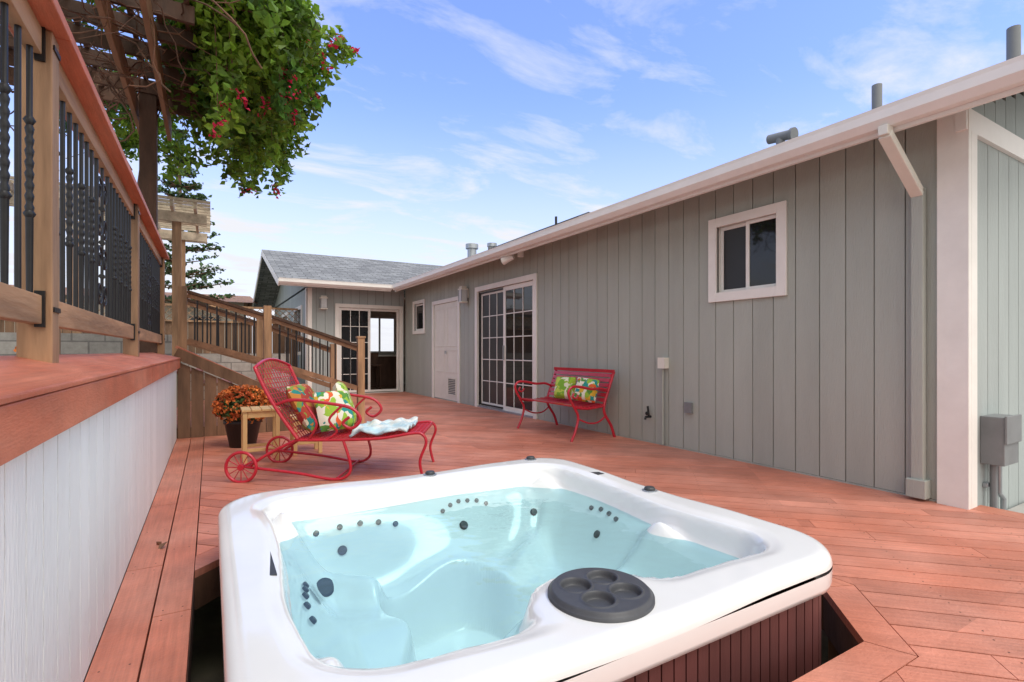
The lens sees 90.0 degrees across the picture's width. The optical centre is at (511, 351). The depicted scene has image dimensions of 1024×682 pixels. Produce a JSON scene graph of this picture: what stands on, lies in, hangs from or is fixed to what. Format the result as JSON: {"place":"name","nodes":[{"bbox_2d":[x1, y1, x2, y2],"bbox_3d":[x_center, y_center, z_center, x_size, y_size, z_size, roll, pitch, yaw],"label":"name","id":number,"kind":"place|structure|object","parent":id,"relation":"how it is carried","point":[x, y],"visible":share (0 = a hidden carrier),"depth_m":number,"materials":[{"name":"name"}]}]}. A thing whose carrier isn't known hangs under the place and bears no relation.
{"place":"outdoors","nodes":[
{"label":"outdoors","id":0,"kind":"place"},
{"bbox_2d":[173,361,180,447],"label":"terrace","id":1,"kind":"structure","parent":0,"point":[177,392],"depth_m":9.75,"materials":[{"name":"wood"}]},
{"bbox_2d":[0,0,168,362],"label":"deck railing","id":2,"kind":"object","parent":1,"relation":"on","point":[52,77],"visible":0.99,"depth_m":1.97,"materials":[{"name":"brown wood"}]},
{"bbox_2d":[8,0,198,352],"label":"pergola","id":3,"kind":"object","parent":1,"relation":"on","point":[143,104],"visible":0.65,"depth_m":5.12,"materials":[{"name":"brown wood"}]},
{"bbox_2d":[8,176,209,355],"bbox_3d":[-6.276,-1.070,8.191,2.500,2.440,2.315,0,0,-31],"label":"garden arbor","id":4,"kind":"object","parent":1,"relation":"on","point":[178,219],"visible":0.37,"depth_m":7.92,"materials":[{"name":"brown wood"}]},
{"bbox_2d":[83,450,172,681],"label":"baseboard","id":5,"kind":"object","parent":1,"relation":"attached to","point":[119,587],"depth_m":2.40,"materials":[{"name":"brown wood"}]},
{"bbox_2d":[0,352,180,465],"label":"cap rail","id":6,"kind":"object","parent":5,"relation":"on","point":[41,402],"visible":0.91,"depth_m":1.36,"materials":[{"name":"red wood"}]},
{"bbox_2d":[11,285,256,353],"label":"neighbour house","id":7,"kind":"structure","parent":1,"relation":"on","point":[247,301],"depth_m":17.44,"materials":[{"name":"paint"}]},
{"bbox_2d":[0,332,289,392],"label":"block wall","id":8,"kind":"structure","parent":1,"relation":"on","point":[78,343],"depth_m":7.91,"materials":[{"name":"concrete"}]},
{"bbox_2d":[0,299,298,366],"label":"wooden fence","id":9,"kind":"object","parent":1,"relation":"on","point":[7,326],"visible":0.2,"depth_m":12.36,"materials":[{"name":"brown wood"}]},
{"bbox_2d":[8,0,361,198],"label":"flowering vine","id":10,"kind":"object","parent":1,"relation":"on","point":[255,68],"visible":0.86,"depth_m":5.03,"materials":[{"name":"green plant"}]},
{"bbox_2d":[158,128,234,303],"bbox_3d":[-10.521,-3.199,16.199,3.142,7.503,3.051,0,0,-31],"label":"conifer tree","id":11,"kind":"object","parent":1,"relation":"on","point":[185,188],"visible":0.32,"depth_m":16.01,"materials":[{"name":"green plant"}]},
{"bbox_2d":[274,285,307,307],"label":"wing gable","id":12,"kind":"structure","parent":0,"point":[286,292],"depth_m":15.38,"materials":[{"name":"grey wood"}]},
{"bbox_2d":[275,287,308,384],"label":"wing side wall","id":13,"kind":"structure","parent":0,"point":[299,300],"depth_m":13.09,"materials":[{"name":"grey wood"}]},
{"bbox_2d":[307,287,403,391],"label":"wing wall","id":14,"kind":"structure","parent":0,"point":[320,320],"depth_m":12.34,"materials":[{"name":"grey wood"}]},
{"bbox_2d":[319,295,327,309],"bbox_3d":[-4.485,-1.160,12.184,0.170,0.320,0.169,0,0,-31],"label":"wall lantern","id":15,"kind":"object","parent":14,"relation":"attached to","point":[323,301],"depth_m":12.12,"materials":[{"name":"beige paint"}]},
{"bbox_2d":[254,250,441,307],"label":"roof","id":16,"kind":"structure","parent":14,"relation":"on","point":[283,264],"depth_m":14.31,"materials":[{"name":"tile"}]},
{"bbox_2d":[252,54,1023,306],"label":"fascia and gutter","id":17,"kind":"structure","parent":16,"relation":"attached to","point":[1001,80],"depth_m":4.01,"materials":[{"name":"paint"}]},
{"bbox_2d":[501,251,523,264],"bbox_3d":[0.006,-1.442,7.876,0.352,0.217,0.128,0,0,17],"label":"flood light","id":18,"kind":"object","parent":17,"relation":"attached to","point":[506,260],"visible":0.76,"depth_m":7.84,"materials":[{"name":"white plastic"}]},
{"bbox_2d":[335,303,402,393],"bbox_3d":[-3.574,-0.050,12.855,1.690,2.220,0.120,0,0,-31],"label":"wing sliding door","id":19,"kind":"structure","parent":14,"relation":"in","point":[352,321],"depth_m":12.69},
{"bbox_2d":[139,391,827,681],"bbox_3d":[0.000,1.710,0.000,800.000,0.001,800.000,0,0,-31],"label":"ground","id":20,"kind":"structure","parent":0,"point":[207,658],"depth_m":2.98,"materials":[{"name":"black"}]},
{"bbox_2d":[218,456,832,681],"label":"hot tub","id":21,"kind":"object","parent":20,"relation":"on","point":[530,569],"visible":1,"depth_m":2.20,"materials":[{"name":"white plastic"}]},
{"bbox_2d":[84,392,1023,681],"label":"wooden deck","id":22,"kind":"structure","parent":20,"relation":"on","point":[922,590],"depth_m":2.89,"materials":[{"name":"brown wood"}]},
{"bbox_2d":[0,370,176,681],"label":"boards","id":23,"kind":"object","parent":22,"relation":"on","point":[76,500],"visible":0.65,"depth_m":1.52,"materials":[{"name":"white wood"}]},
{"bbox_2d":[156,541,167,548],"bbox_3d":[-1.877,1.041,2.745,0.055,0.037,0.079,0,0,-31],"label":"fallen leaf","id":24,"kind":"object","parent":22,"relation":"on","point":[161,544],"visible":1,"depth_m":2.74,"materials":[{"name":"brown plant"}]},
{"bbox_2d":[212,384,270,447],"bbox_3d":[-2.977,0.706,5.673,0.630,0.687,0.611,0,0,-31],"label":"potted chrysanthemum","id":25,"kind":"object","parent":22,"relation":"on","point":[229,402],"visible":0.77,"depth_m":5.53,"materials":[{"name":"orange plant"}]},
{"bbox_2d":[240,405,280,463],"bbox_3d":[-2.455,0.800,4.995,0.334,0.500,0.340,0,0,-31],"label":"side table","id":26,"kind":"object","parent":22,"relation":"on","point":[257,411],"visible":0.75,"depth_m":4.92,"materials":[{"name":"brown wood"}]},
{"bbox_2d":[174,286,365,438],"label":"wooden staircase","id":27,"kind":"structure","parent":22,"relation":"on","point":[199,389],"depth_m":6.67,"materials":[{"name":"brown wood"}]},
{"bbox_2d":[289,414,321,454],"bbox_3d":[-2.152,0.860,5.348,0.294,0.380,0.300,0,0,-31],"label":"side table","id":28,"kind":"object","parent":22,"relation":"on","point":[318,445],"visible":0.26,"depth_m":5.26,"materials":[{"name":"brown wood"}]},
{"bbox_2d":[224,358,436,482],"bbox_3d":[-1.509,0.561,4.497,1.615,1.005,0.800,0,0,-2],"label":"chaise lounge","id":29,"kind":"object","parent":22,"relation":"on","point":[327,416],"visible":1,"depth_m":4.26,"materials":[{"name":"red paint"}]},
{"bbox_2d":[355,298,404,392],"bbox_3d":[-3.358,-0.200,14.566,5.000,2.500,2.610,0,0,-31],"label":"wing interior","id":30,"kind":"object","parent":22,"relation":"on","point":[382,369],"visible":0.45,"depth_m":14.84,"materials":[{"name":"black"}]},
{"bbox_2d":[514,367,615,441],"bbox_3d":[0.648,0.641,6.603,0.735,0.833,1.240,0,0,-31],"label":"garden bench","id":31,"kind":"object","parent":22,"relation":"on","point":[582,392],"visible":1,"depth_m":6.38,"materials":[{"name":"red paint"}]},
{"bbox_2d":[405,391,936,501],"bbox_3d":[0.140,1.194,8.369,0.024,0.312,11.440,0,0,-31],"label":"wall base","id":32,"kind":"object","parent":22,"relation":"attached to","point":[895,492],"visible":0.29,"depth_m":4.82,"materials":[{"name":"grey wood"}]},
{"bbox_2d":[405,119,936,499],"bbox_3d":[0.110,-0.333,8.433,0.030,2.735,11.300,0,0,-31],"label":"long wall siding","id":33,"kind":"object","parent":32,"relation":"on","point":[809,372],"visible":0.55,"depth_m":4.70,"materials":[{"name":"grey wood"}]},
{"bbox_2d":[412,299,424,333],"bbox_3d":[-2.219,-0.825,12.417,0.120,0.810,0.810,0,0,-31],"label":"window","id":34,"kind":"structure","parent":33,"relation":"attached to","point":[420,318],"depth_m":12.48,"materials":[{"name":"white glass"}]},
{"bbox_2d":[432,296,459,402],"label":"utility doors","id":35,"kind":"structure","parent":33,"relation":"attached to","point":[445,350],"depth_m":10.97,"materials":[{"name":"beige paint"}]},
{"bbox_2d":[458,286,468,302],"bbox_3d":[-0.951,-1.110,10.036,0.169,0.320,0.170,0,0,-31],"label":"wall lantern","id":36,"kind":"object","parent":33,"relation":"attached to","point":[463,293],"depth_m":9.98,"materials":[{"name":"beige paint"}]},
{"bbox_2d":[475,273,536,418],"bbox_3d":[-0.118,-0.075,8.850,0.120,2.270,2.130,0,0,-31],"label":"sliding door","id":37,"kind":"structure","parent":33,"relation":"attached to","point":[507,339],"depth_m":8.76,"materials":[{"name":"white glass"}]},
{"bbox_2d":[644,357,692,444],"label":"outlets and hose bib","id":38,"kind":"object","parent":33,"relation":"attached to","point":[663,363],"visible":1,"depth_m":5.67,"materials":[{"name":"grey plastic"}]},
{"bbox_2d":[708,200,786,302],"bbox_3d":[2.237,-0.905,4.852,0.120,0.830,0.810,0,0,-31],"label":"window","id":39,"kind":"structure","parent":33,"relation":"attached to","point":[752,257],"depth_m":4.82,"materials":[{"name":"white glass"}]},
{"bbox_2d":[878,124,931,499],"bbox_3d":[2.677,-0.228,3.504,0.570,2.515,0.120,0,0,-31],"label":"downspout","id":40,"kind":"object","parent":33,"relation":"attached to","point":[918,484],"visible":1,"depth_m":3.59,"materials":[{"name":"beige paint"}]},
{"bbox_2d":[955,92,1023,509],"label":"gable siding","id":41,"kind":"object","parent":22,"relation":"on","point":[997,127],"visible":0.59,"depth_m":3.76,"materials":[{"name":"paint"}]},
{"bbox_2d":[937,108,976,509],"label":"corner trim","id":42,"kind":"structure","parent":41,"relation":"attached to","point":[957,319],"depth_m":3.45,"materials":[{"name":"white wood"}]},
{"bbox_2d":[980,414,1021,509],"bbox_3d":[3.413,0.820,3.573,0.288,0.760,0.144,0,0,-31],"label":"electric meter box","id":43,"kind":"object","parent":41,"relation":"attached to","point":[1000,436],"visible":0.93,"depth_m":3.53,"materials":[{"name":"grey metal"}]},
{"bbox_2d":[8,0,1023,350],"label":"sky","id":44,"kind":"structure","parent":0,"point":[457,123],"materials":[{"name":"blue"}]},
{"bbox_2d":[466,24,1020,256],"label":"roof vents","id":45,"kind":"object","parent":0,"point":[1013,41],"visible":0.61,"depth_m":4.09,"materials":[{"name":"grey metal"}]},
{"bbox_2d":[1008,503,1023,512],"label":"concrete path","id":46,"kind":"structure","parent":0,"point":[1019,508],"depth_m":3.80,"materials":[{"name":"white concrete"}]}
]}

